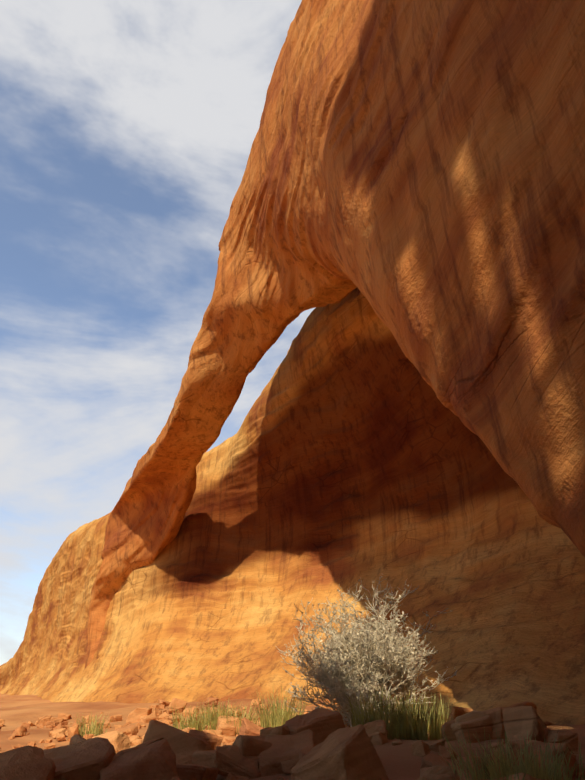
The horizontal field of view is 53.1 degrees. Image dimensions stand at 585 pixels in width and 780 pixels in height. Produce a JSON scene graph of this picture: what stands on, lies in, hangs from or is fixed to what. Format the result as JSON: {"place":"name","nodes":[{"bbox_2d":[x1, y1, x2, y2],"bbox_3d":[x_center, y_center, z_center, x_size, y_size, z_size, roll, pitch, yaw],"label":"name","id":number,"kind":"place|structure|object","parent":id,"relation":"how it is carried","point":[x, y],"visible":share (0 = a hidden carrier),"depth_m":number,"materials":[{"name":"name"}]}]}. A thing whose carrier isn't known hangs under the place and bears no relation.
{"place":"outdoors","nodes":[
{"label":"outdoors","id":0,"kind":"place"},
{"bbox_2d":[0,0,315,664],"label":"sky","id":1,"kind":"structure","parent":0,"point":[129,128],"materials":[{"name":"blue"}]},
{"bbox_2d":[0,693,584,779],"bbox_3d":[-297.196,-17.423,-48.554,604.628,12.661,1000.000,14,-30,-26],"label":"ground","id":2,"kind":"structure","parent":0,"point":[400,762],"depth_m":12.97,"materials":[{"name":"orange sand"}]},
{"bbox_2d":[0,288,584,724],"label":"rock wall","id":3,"kind":"structure","parent":2,"relation":"on","point":[350,454],"depth_m":20.43,"materials":[{"name":"stone"}]},
{"bbox_2d":[84,0,584,668],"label":"arch rib","id":4,"kind":"object","parent":3,"relation":"attached to","point":[414,172],"depth_m":9.76,"materials":[{"name":"stone"}]},
{"bbox_2d":[0,697,584,779],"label":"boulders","id":5,"kind":"object","parent":2,"relation":"on","point":[319,743],"visible":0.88,"depth_m":5.25,"materials":[{"name":"brown stone"}]},
{"bbox_2d":[0,686,584,779],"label":"grass tufts","id":6,"kind":"object","parent":2,"relation":"on","point":[401,724],"visible":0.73,"depth_m":6.56,"materials":[{"name":"green plant"}]},
{"bbox_2d":[276,574,456,726],"bbox_3d":[1.117,3.733,8.521,2.662,2.201,2.654,14,-30,-26],"label":"dry bush","id":7,"kind":"object","parent":2,"relation":"on","point":[350,667],"visible":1,"depth_m":8.04,"materials":[{"name":"grey plant"}]}
]}

